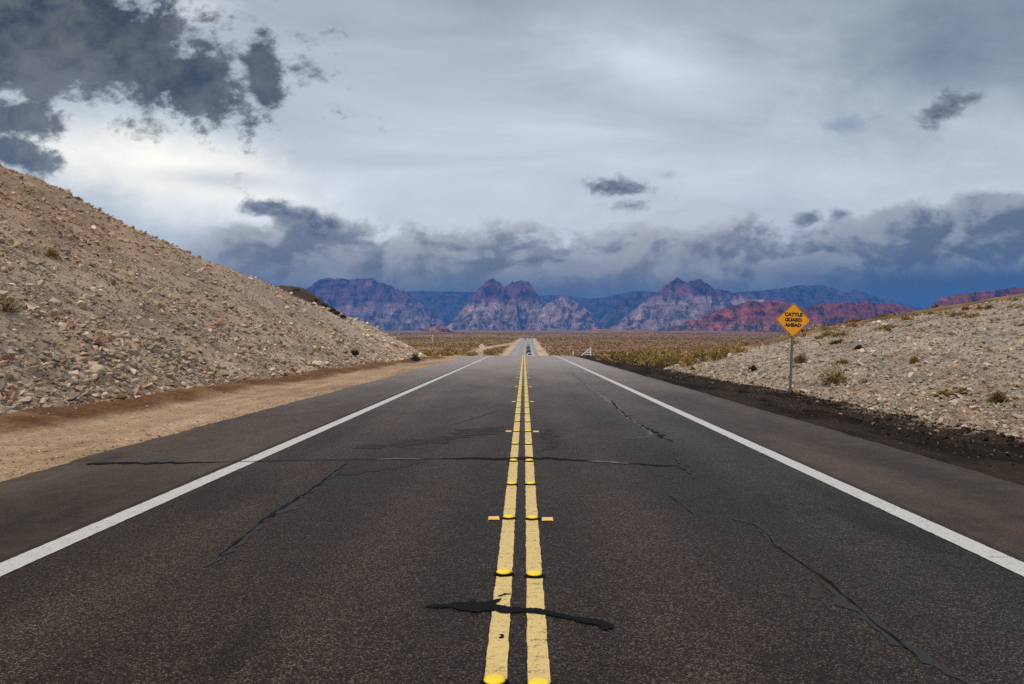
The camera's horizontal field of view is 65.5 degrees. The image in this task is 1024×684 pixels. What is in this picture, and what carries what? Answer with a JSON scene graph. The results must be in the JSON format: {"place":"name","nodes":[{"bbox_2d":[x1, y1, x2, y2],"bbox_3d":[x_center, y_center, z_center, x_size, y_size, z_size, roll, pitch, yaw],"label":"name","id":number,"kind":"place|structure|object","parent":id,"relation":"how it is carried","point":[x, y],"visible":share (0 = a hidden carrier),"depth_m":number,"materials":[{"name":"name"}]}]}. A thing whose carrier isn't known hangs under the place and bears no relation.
{"place":"outdoors","nodes":[
{"label":"outdoors","id":0,"kind":"place"},
{"bbox_2d":[0,166,429,409],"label":"hillside","id":1,"kind":"structure","parent":0,"point":[253,287],"depth_m":34.01,"materials":[{"name":"beige gravel"}]},
{"bbox_2d":[0,405,12,412],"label":"rock","id":2,"kind":"object","parent":1,"relation":"on","point":[6,409],"visible":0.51,"depth_m":16.73,"materials":[{"name":"stone"}]},
{"bbox_2d":[0,293,22,312],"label":"bush","id":3,"kind":"object","parent":1,"relation":"on","point":[8,308],"visible":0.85,"depth_m":22.09,"materials":[{"name":"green plant"}]},
{"bbox_2d":[6,384,16,389],"bbox_3d":[-11.349,1.036,18.023,0.245,0.164,0.344,-13,-6,-25],"label":"rock","id":4,"kind":"object","parent":1,"relation":"on","point":[9,386],"visible":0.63,"depth_m":17.91,"materials":[{"name":"stone"}]},
{"bbox_2d":[24,383,34,387],"bbox_3d":[-11.215,1.017,18.484,0.218,0.124,0.250,4,11,9],"label":"rock","id":5,"kind":"object","parent":1,"relation":"on","point":[28,385],"visible":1,"depth_m":18.45,"materials":[{"name":"stone"}]},
{"bbox_2d":[43,246,60,257],"bbox_3d":[-17.688,-3.469,30.589,0.639,0.520,0.609,0,0,-43],"label":"bush","id":6,"kind":"object","parent":1,"relation":"on","point":[51,252],"visible":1,"depth_m":30.48,"materials":[{"name":"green plant"}]},
{"bbox_2d":[59,382,66,387],"bbox_3d":[-11.019,1.062,19.474,0.204,0.155,0.173,0,0,-42],"label":"rock","id":7,"kind":"object","parent":1,"relation":"on","point":[62,385],"visible":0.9,"depth_m":19.45,"materials":[{"name":"stone"}]},
{"bbox_2d":[76,357,86,362],"bbox_3d":[-12.076,0.502,22.310,0.290,0.191,0.209,0,0,-23],"label":"rock","id":8,"kind":"object","parent":1,"relation":"on","point":[82,359],"visible":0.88,"depth_m":22.25,"materials":[{"name":"stone"}]},
{"bbox_2d":[89,364,104,373],"bbox_3d":[-11.282,0.777,21.687,0.416,0.361,0.332,0,0,19],"label":"rock","id":9,"kind":"object","parent":1,"relation":"on","point":[97,368],"visible":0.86,"depth_m":21.59,"materials":[{"name":"stone"}]},
{"bbox_2d":[116,363,124,369],"bbox_3d":[-11.609,0.737,23.565,0.271,0.208,0.264,0,0,35],"label":"rock","id":10,"kind":"object","parent":1,"relation":"on","point":[120,366],"visible":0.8,"depth_m":23.49,"materials":[{"name":"stone"}]},
{"bbox_2d":[0,164,440,414],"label":"rubble","id":11,"kind":"object","parent":1,"relation":"on","point":[96,336],"visible":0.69,"depth_m":30.39,"materials":[{"name":"stone"}]},
{"bbox_2d":[351,348,359,354],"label":"bush","id":12,"kind":"object","parent":1,"relation":"on","point":[354,352],"visible":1,"depth_m":52.24,"materials":[{"name":"black plant"}]},
{"bbox_2d":[306,278,446,330],"bbox_3d":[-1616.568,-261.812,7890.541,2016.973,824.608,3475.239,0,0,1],"label":"mountain","id":13,"kind":"structure","parent":0,"point":[372,302],"depth_m":8156.01,"materials":[{"name":"stone"}]},
{"bbox_2d":[422,326,451,331],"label":"hill","id":14,"kind":"structure","parent":0,"point":[437,329],"depth_m":3394.12,"materials":[{"name":"stone"}]},
{"bbox_2d":[445,278,542,329],"bbox_3d":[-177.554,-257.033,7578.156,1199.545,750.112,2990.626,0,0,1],"label":"mountain","id":15,"kind":"structure","parent":0,"point":[492,304],"depth_m":7732.12,"materials":[{"name":"purple stone"}]},
{"bbox_2d":[0,338,1023,683],"bbox_3d":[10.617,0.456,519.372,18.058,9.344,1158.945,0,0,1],"label":"road","id":16,"kind":"structure","parent":0,"point":[338,578],"depth_m":6.19,"materials":[{"name":"grey asphalt"}]},
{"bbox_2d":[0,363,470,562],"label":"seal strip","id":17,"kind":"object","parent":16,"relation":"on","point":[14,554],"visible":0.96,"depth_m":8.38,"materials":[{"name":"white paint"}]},
{"bbox_2d":[0,344,520,575],"bbox_3d":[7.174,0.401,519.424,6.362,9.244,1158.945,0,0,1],"label":"edge line","id":18,"kind":"object","parent":16,"relation":"on","point":[19,561],"visible":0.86,"depth_m":7.96,"materials":[{"name":"white paint"}]},
{"bbox_2d":[204,458,355,566],"bbox_3d":[-2.206,1.615,8.402,0.256,0.001,5.373,0,0,1],"label":"road crack","id":19,"kind":"object","parent":16,"relation":"on","point":[292,506],"visible":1,"depth_m":7.73,"materials":[{"name":"black asphalt"}]},
{"bbox_2d":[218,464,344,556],"bbox_3d":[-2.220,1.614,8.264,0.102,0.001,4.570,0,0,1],"label":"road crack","id":20,"kind":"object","parent":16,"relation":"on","point":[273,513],"visible":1,"depth_m":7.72,"materials":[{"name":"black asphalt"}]},
{"bbox_2d":[321,461,425,474],"bbox_3d":[-1.611,1.614,10.166,1.628,0.001,0.350,0,0,-40],"label":"tar stain","id":21,"kind":"object","parent":16,"relation":"on","point":[377,469],"visible":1,"depth_m":10.07,"materials":[{"name":"black asphalt"}]},
{"bbox_2d":[86,456,675,465],"bbox_3d":[-1.663,1.609,10.796,7.959,0.001,0.835,0,0,1],"label":"road crack","id":22,"kind":"object","parent":16,"relation":"on","point":[524,458],"visible":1,"depth_m":10.90,"materials":[{"name":"black asphalt"}]},
{"bbox_2d":[352,427,504,448],"bbox_3d":[-1.133,1.610,13.417,1.078,0.001,3.721,0,0,31],"label":"tar stain","id":23,"kind":"object","parent":16,"relation":"on","point":[465,432],"visible":1,"depth_m":13.14,"materials":[{"name":"black asphalt"}]},
{"bbox_2d":[488,516,499,519],"bbox_3d":[-0.166,1.608,7.285,0.104,0.018,0.098,0,0,-2],"label":"reflective marker","id":24,"kind":"object","parent":16,"relation":"on","point":[493,518],"visible":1,"depth_m":7.25,"materials":[{"name":"plastic"}]},
{"bbox_2d":[479,674,509,683],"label":"raised marker","id":25,"kind":"object","parent":16,"relation":"on","point":[494,679],"visible":1,"depth_m":3.77,"materials":[{"name":"yellow plastic"}]},
{"bbox_2d":[493,568,513,576],"bbox_3d":[-0.057,1.603,5.551,0.146,0.035,0.142,0,0,5],"label":"raised marker","id":26,"kind":"object","parent":16,"relation":"on","point":[503,572],"visible":1,"depth_m":5.53,"materials":[{"name":"yellow plastic"}]},
{"bbox_2d":[484,341,526,678],"bbox_3d":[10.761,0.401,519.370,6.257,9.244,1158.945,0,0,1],"label":"line","id":27,"kind":"object","parent":16,"relation":"on","point":[497,655],"visible":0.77,"depth_m":5.38,"materials":[{"name":"yellow paint"}]},
{"bbox_2d":[501,514,516,519],"bbox_3d":[-0.029,1.601,7.301,0.146,0.035,0.142,0,0,-33],"label":"raised marker","id":28,"kind":"object","parent":16,"relation":"on","point":[508,517],"visible":1,"depth_m":7.28,"materials":[{"name":"yellow plastic"}]},
{"bbox_2d":[506,481,517,485],"bbox_3d":[0.001,1.599,9.015,0.147,0.035,0.142,0,0,19],"label":"raised marker","id":29,"kind":"object","parent":16,"relation":"on","point":[511,483],"visible":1,"depth_m":8.99,"materials":[{"name":"yellow plastic"}]},
{"bbox_2d":[425,598,613,628],"bbox_3d":[0.063,1.615,4.810,1.165,0.001,0.317,0,0,20],"label":"tar stain","id":30,"kind":"object","parent":16,"relation":"on","point":[475,606],"visible":1,"depth_m":4.81,"materials":[{"name":"black asphalt"}]},
{"bbox_2d":[524,481,536,485],"bbox_3d":[0.210,1.599,9.020,0.142,0.035,0.146,0,0,-41],"label":"raised marker","id":31,"kind":"object","parent":16,"relation":"on","point":[530,483],"visible":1,"depth_m":9.00,"materials":[{"name":"yellow plastic"}]},
{"bbox_2d":[525,515,539,520],"bbox_3d":[0.186,1.601,7.277,0.142,0.035,0.146,0,0,37],"label":"raised marker","id":32,"kind":"object","parent":16,"relation":"on","point":[532,517],"visible":1,"depth_m":7.24,"materials":[{"name":"yellow plastic"}]},
{"bbox_2d":[524,570,544,578],"bbox_3d":[0.155,1.604,5.511,0.146,0.035,0.142,0,0,26],"label":"raised marker","id":33,"kind":"object","parent":16,"relation":"on","point":[535,574],"visible":1,"depth_m":5.49,"materials":[{"name":"yellow plastic"}]},
{"bbox_2d":[524,342,550,681],"bbox_3d":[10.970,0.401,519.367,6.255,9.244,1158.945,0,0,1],"label":"line","id":34,"kind":"object","parent":16,"relation":"on","point":[537,659],"visible":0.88,"depth_m":5.29,"materials":[{"name":"yellow paint"}]},
{"bbox_2d":[524,677,552,683],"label":"raised marker","id":35,"kind":"object","parent":16,"relation":"on","point":[538,680],"visible":1,"depth_m":3.74,"materials":[{"name":"yellow plastic"}]},
{"bbox_2d":[542,517,552,520],"bbox_3d":[0.323,1.608,7.248,0.104,0.018,0.098,0,0,0],"label":"reflective marker","id":36,"kind":"object","parent":16,"relation":"on","point":[547,518],"visible":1,"depth_m":7.22,"materials":[{"name":"plastic"}]},
{"bbox_2d":[537,429,560,451],"bbox_3d":[0.626,1.610,13.185,0.393,0.001,3.120,0,0,3],"label":"tar stain","id":37,"kind":"object","parent":16,"relation":"on","point":[548,435],"visible":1,"depth_m":13.14,"materials":[{"name":"grey asphalt"}]},
{"bbox_2d":[593,461,628,463],"bbox_3d":[1.287,1.608,10.676,0.611,0.001,0.118,0,0,23],"label":"road crack","id":38,"kind":"object","parent":16,"relation":"on","point":[609,461],"visible":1,"depth_m":10.71,"materials":[{"name":"grey asphalt"}]},
{"bbox_2d":[572,373,652,434],"bbox_3d":[2.706,1.592,27.176,0.348,0.001,26.750,0,0,1],"label":"road crack","id":39,"kind":"object","parent":16,"relation":"on","point":[605,398],"visible":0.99,"depth_m":21.75,"materials":[{"name":"black asphalt"}]},
{"bbox_2d":[611,401,672,441],"bbox_3d":[2.566,1.602,17.236,0.233,0.001,8.779,0,0,0],"label":"road crack","id":40,"kind":"object","parent":16,"relation":"on","point":[660,435],"visible":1,"depth_m":14.77,"materials":[{"name":"black asphalt"}]},
{"bbox_2d":[673,451,694,477],"bbox_3d":[2.231,1.608,10.547,0.142,0.001,2.298,0,0,5],"label":"road crack","id":41,"kind":"object","parent":16,"relation":"on","point":[681,465],"visible":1,"depth_m":10.28,"materials":[{"name":"black asphalt"}]},
{"bbox_2d":[731,517,778,547],"bbox_3d":[2.133,1.617,6.797,0.177,0.001,1.111,0,0,-4],"label":"road crack","id":42,"kind":"object","parent":16,"relation":"on","point":[767,531],"visible":1,"depth_m":6.83,"materials":[{"name":"black asphalt"}]},
{"bbox_2d":[531,347,1023,575],"bbox_3d":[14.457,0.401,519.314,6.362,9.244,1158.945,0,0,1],"label":"edge line","id":43,"kind":"object","parent":16,"relation":"on","point":[998,557],"visible":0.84,"depth_m":8.01,"materials":[{"name":"white paint"}]},
{"bbox_2d":[751,522,914,653],"bbox_3d":[2.121,1.617,5.670,0.076,0.001,3.076,0,0,0],"label":"road crack","id":44,"kind":"object","parent":16,"relation":"on","point":[886,631],"visible":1,"depth_m":5.15,"materials":[{"name":"black asphalt"}]},
{"bbox_2d":[821,578,974,683],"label":"road crack","id":45,"kind":"object","parent":16,"relation":"on","point":[922,655],"visible":1,"depth_m":4.41,"materials":[{"name":"black asphalt"}]},
{"bbox_2d":[0,293,1023,485],"bbox_3d":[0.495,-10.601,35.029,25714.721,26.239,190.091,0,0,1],"label":"ground","id":46,"kind":"structure","parent":0,"point":[59,420],"depth_m":16.74,"materials":[{"name":"beige soil"}]},
{"bbox_2d":[410,352,420,360],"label":"bush","id":47,"kind":"object","parent":46,"relation":"on","point":[415,358],"visible":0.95,"depth_m":61.44,"materials":[{"name":"brown plant"}]},
{"bbox_2d":[443,350,451,355],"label":"bush","id":48,"kind":"object","parent":46,"relation":"on","point":[449,353],"visible":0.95,"depth_m":94.82,"materials":[{"name":"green plant"}]},
{"bbox_2d":[0,358,1023,476],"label":"pebbles","id":49,"kind":"object","parent":46,"relation":"on","point":[167,433],"visible":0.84,"depth_m":15.00,"materials":[{"name":"stone"}]},
{"bbox_2d":[581,348,590,355],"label":"cattle guard wing","id":50,"kind":"structure","parent":46,"relation":"on","point":[587,352],"depth_m":95.81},
{"bbox_2d":[594,352,611,360],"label":"bush","id":51,"kind":"object","parent":46,"relation":"on","point":[604,357],"visible":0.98,"depth_m":67.03,"materials":[{"name":"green plant"}]},
{"bbox_2d":[609,350,629,362],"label":"bush","id":52,"kind":"object","parent":46,"relation":"on","point":[620,359],"visible":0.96,"depth_m":60.78,"materials":[{"name":"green plant"}]},
{"bbox_2d":[625,349,641,364],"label":"bush","id":53,"kind":"object","parent":46,"relation":"on","point":[633,358],"visible":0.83,"depth_m":55.71,"materials":[{"name":"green plant"}]},
{"bbox_2d":[633,352,656,365],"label":"bush","id":54,"kind":"object","parent":46,"relation":"on","point":[646,361],"visible":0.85,"depth_m":53.30,"materials":[{"name":"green plant"}]},
{"bbox_2d":[640,346,657,358],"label":"bush","id":55,"kind":"object","parent":46,"relation":"on","point":[650,351],"visible":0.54,"depth_m":75.01,"materials":[{"name":"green plant"}]},
{"bbox_2d":[651,349,667,366],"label":"bush","id":56,"kind":"object","parent":46,"relation":"on","point":[660,361],"visible":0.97,"depth_m":51.18,"materials":[{"name":"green plant"}]},
{"bbox_2d":[658,350,678,360],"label":"bush","id":57,"kind":"object","parent":46,"relation":"on","point":[667,354],"visible":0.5,"depth_m":66.72,"materials":[{"name":"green plant"}]},
{"bbox_2d":[666,347,682,364],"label":"bush","id":58,"kind":"object","parent":46,"relation":"on","point":[673,361],"visible":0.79,"depth_m":52.22,"materials":[{"name":"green plant"}]},
{"bbox_2d":[776,303,809,392],"bbox_3d":[8.519,0.379,24.240,1.026,3.117,0.046,2,0,3],"label":"road sign","id":59,"kind":"object","parent":46,"relation":"on","point":[793,319],"visible":1,"depth_m":24.22,"materials":[{"name":"metal"}]},
{"bbox_2d":[637,364,1023,465],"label":"dark clods","id":60,"kind":"object","parent":46,"relation":"on","point":[1011,438],"visible":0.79,"depth_m":16.25,"materials":[{"name":"soil"}]},
{"bbox_2d":[0,0,1023,308],"label":"sky","id":61,"kind":"structure","parent":0,"point":[575,148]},
{"bbox_2d":[275,285,786,355],"bbox_3d":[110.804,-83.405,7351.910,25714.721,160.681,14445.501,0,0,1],"label":"desert plain","id":62,"kind":"structure","parent":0,"point":[305,295],"depth_m":753.85,"materials":[{"name":"brown plant"}]},
{"bbox_2d":[387,301,973,355],"bbox_3d":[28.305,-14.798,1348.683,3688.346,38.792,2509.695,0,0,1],"label":"desert scrub","id":63,"kind":"object","parent":62,"relation":"on","point":[552,351],"visible":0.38,"depth_m":599.15,"materials":[{"name":"brown plant"}]},
{"bbox_2d":[408,291,656,325],"bbox_3d":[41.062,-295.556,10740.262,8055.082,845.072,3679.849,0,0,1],"label":"mountain","id":64,"kind":"structure","parent":0,"point":[446,307],"depth_m":11094.22,"materials":[{"name":"blue stone"}]},
{"bbox_2d":[527,295,598,330],"bbox_3d":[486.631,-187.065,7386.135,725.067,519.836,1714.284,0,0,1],"label":"mountain","id":65,"kind":"structure","parent":0,"point":[562,312],"depth_m":7383.54,"materials":[{"name":"purple stone"}]},
{"bbox_2d":[561,329,676,332],"bbox_3d":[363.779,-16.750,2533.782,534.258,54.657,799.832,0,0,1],"label":"hill","id":66,"kind":"structure","parent":0,"point":[617,331],"depth_m":2580.82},
{"bbox_2d":[597,292,650,328],"bbox_3d":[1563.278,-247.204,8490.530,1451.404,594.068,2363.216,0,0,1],"label":"mountain","id":67,"kind":"structure","parent":0,"point":[621,310],"depth_m":8610.34,"materials":[{"name":"stone"}]},
{"bbox_2d":[610,277,769,330],"bbox_3d":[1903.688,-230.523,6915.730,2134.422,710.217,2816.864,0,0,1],"label":"mountain","id":68,"kind":"structure","parent":0,"point":[676,301],"depth_m":7074.03,"materials":[{"name":"purple stone"}]},
{"bbox_2d":[668,300,913,331],"bbox_3d":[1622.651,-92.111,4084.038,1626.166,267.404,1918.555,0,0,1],"label":"red hill","id":69,"kind":"structure","parent":0,"point":[749,315],"depth_m":4204.56,"materials":[{"name":"stone"}]},
{"bbox_2d":[734,285,921,309],"bbox_3d":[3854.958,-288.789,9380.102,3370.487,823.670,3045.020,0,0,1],"label":"mountain","id":70,"kind":"structure","parent":0,"point":[803,296],"depth_m":9680.48,"materials":[{"name":"blue stone"}]},
{"bbox_2d":[664,297,1023,437],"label":"gravel bank","id":71,"kind":"structure","parent":0,"point":[981,373],"depth_m":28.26,"materials":[{"name":"beige gravel"}]},
{"bbox_2d":[678,352,698,366],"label":"bush","id":72,"kind":"object","parent":71,"relation":"on","point":[688,361],"visible":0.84,"depth_m":44.94,"materials":[{"name":"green plant"}]},
{"bbox_2d":[688,339,712,362],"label":"bush","id":73,"kind":"object","parent":71,"relation":"on","point":[701,351],"visible":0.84,"depth_m":44.75,"materials":[{"name":"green plant"}]},
{"bbox_2d":[707,345,723,360],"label":"bush","id":74,"kind":"object","parent":71,"relation":"on","point":[715,353],"visible":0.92,"depth_m":43.57,"materials":[{"name":"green plant"}]},
{"bbox_2d":[718,344,735,357],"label":"bush","id":75,"kind":"object","parent":71,"relation":"on","point":[725,353],"visible":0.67,"depth_m":44.02,"materials":[{"name":"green plant"}]},
{"bbox_2d":[733,342,746,352],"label":"bush","id":76,"kind":"object","parent":71,"relation":"on","point":[738,349],"visible":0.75,"depth_m":45.01,"materials":[{"name":"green plant"}]},
{"bbox_2d":[748,365,756,370],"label":"bush","id":77,"kind":"object","parent":71,"relation":"on","point":[753,368],"visible":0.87,"depth_m":33.11,"materials":[{"name":"black plant"}]},
{"bbox_2d":[793,353,811,362],"bbox_3d":[11.853,0.665,32.715,0.817,0.499,0.772,0,0,-21],"label":"bush","id":78,"kind":"object","parent":71,"relation":"on","point":[801,358],"visible":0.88,"depth_m":32.63,"materials":[{"name":"brown plant"}]},
{"bbox_2d":[814,334,824,339],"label":"bush","id":79,"kind":"object","parent":71,"relation":"on","point":[818,337],"visible":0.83,"depth_m":42.89,"materials":[{"name":"beige plant"}]},
{"bbox_2d":[819,363,849,384],"bbox_3d":[10.111,1.004,24.880,0.971,0.717,0.976,0,0,38],"label":"bush","id":80,"kind":"object","parent":71,"relation":"on","point":[836,378],"visible":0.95,"depth_m":24.73,"materials":[{"name":"brown plant"}]},
{"bbox_2d":[828,339,843,343],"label":"bush","id":81,"kind":"object","parent":71,"relation":"on","point":[835,342],"visible":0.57,"depth_m":37.94,"materials":[{"name":"plant"}]},
{"bbox_2d":[834,358,848,363],"bbox_3d":[11.999,0.709,28.806,0.565,0.302,0.567,0,0,-37],"label":"bush","id":82,"kind":"object","parent":71,"relation":"on","point":[841,361],"visible":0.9,"depth_m":28.73,"materials":[{"name":"brown plant"}]},
{"bbox_2d":[853,344,862,348],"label":"bush","id":83,"kind":"object","parent":71,"relation":"on","point":[858,346],"visible":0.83,"depth_m":32.64,"materials":[{"name":"black plant"}]},
{"bbox_2d":[901,314,913,319],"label":"bush","id":84,"kind":"object","parent":71,"relation":"on","point":[905,318],"visible":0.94,"depth_m":44.57,"materials":[{"name":"brown plant"}]},
{"bbox_2d":[909,356,920,362],"bbox_3d":[13.004,0.569,25.699,0.421,0.314,0.391,0,0,-29],"label":"bush","id":85,"kind":"object","parent":71,"relation":"on","point":[913,359],"visible":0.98,"depth_m":25.66,"materials":[{"name":"brown plant"}]},
{"bbox_2d":[924,309,934,314],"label":"bush","id":86,"kind":"object","parent":71,"relation":"on","point":[930,312],"visible":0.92,"depth_m":44.93,"materials":[{"name":"brown plant"}]},
{"bbox_2d":[932,387,954,397],"bbox_3d":[9.947,1.169,18.277,0.529,0.309,0.539,0,0,-26],"label":"bush","id":87,"kind":"object","parent":71,"relation":"on","point":[947,392],"visible":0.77,"depth_m":18.24,"materials":[{"name":"brown plant"}]},
{"bbox_2d":[947,310,957,316],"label":"bush","id":88,"kind":"object","parent":71,"relation":"on","point":[952,313],"visible":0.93,"depth_m":40.04,"materials":[{"name":"brown plant"}]},
{"bbox_2d":[954,386,971,394],"bbox_3d":[10.386,1.127,18.304,0.426,0.251,0.400,0,0,1],"label":"bush","id":89,"kind":"object","parent":71,"relation":"on","point":[959,391],"visible":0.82,"depth_m":18.25,"materials":[{"name":"brown plant"}]},
{"bbox_2d":[967,312,980,316],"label":"bush","id":90,"kind":"object","parent":71,"relation":"on","point":[974,315],"visible":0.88,"depth_m":37.66,"materials":[{"name":"brown plant"}]},
{"bbox_2d":[981,303,994,308],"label":"bush","id":91,"kind":"object","parent":71,"relation":"on","point":[986,306],"visible":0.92,"depth_m":40.95,"materials":[{"name":"brown plant"}]},
{"bbox_2d":[986,390,1009,402],"bbox_3d":[10.101,1.138,16.510,0.485,0.323,0.427,0,0,-21],"label":"bush","id":92,"kind":"object","parent":71,"relation":"on","point":[1000,397],"visible":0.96,"depth_m":16.45,"materials":[{"name":"green plant"}]},
{"bbox_2d":[1007,296,1021,300],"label":"bush","id":93,"kind":"object","parent":71,"relation":"on","point":[1014,298],"visible":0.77,"depth_m":44.72,"materials":[{"name":"brown plant"}]},
{"bbox_2d":[1014,303,1023,308],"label":"bush","id":94,"kind":"object","parent":71,"relation":"on","point":[1018,306],"visible":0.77,"depth_m":37.42,"materials":[{"name":"brown plant"}]},
{"bbox_2d":[930,287,1023,307],"bbox_3d":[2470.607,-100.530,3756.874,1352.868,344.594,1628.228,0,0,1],"label":"red hill","id":95,"kind":"structure","parent":0,"point":[963,298],"depth_m":3853.78,"materials":[{"name":"stone"}]}
]}

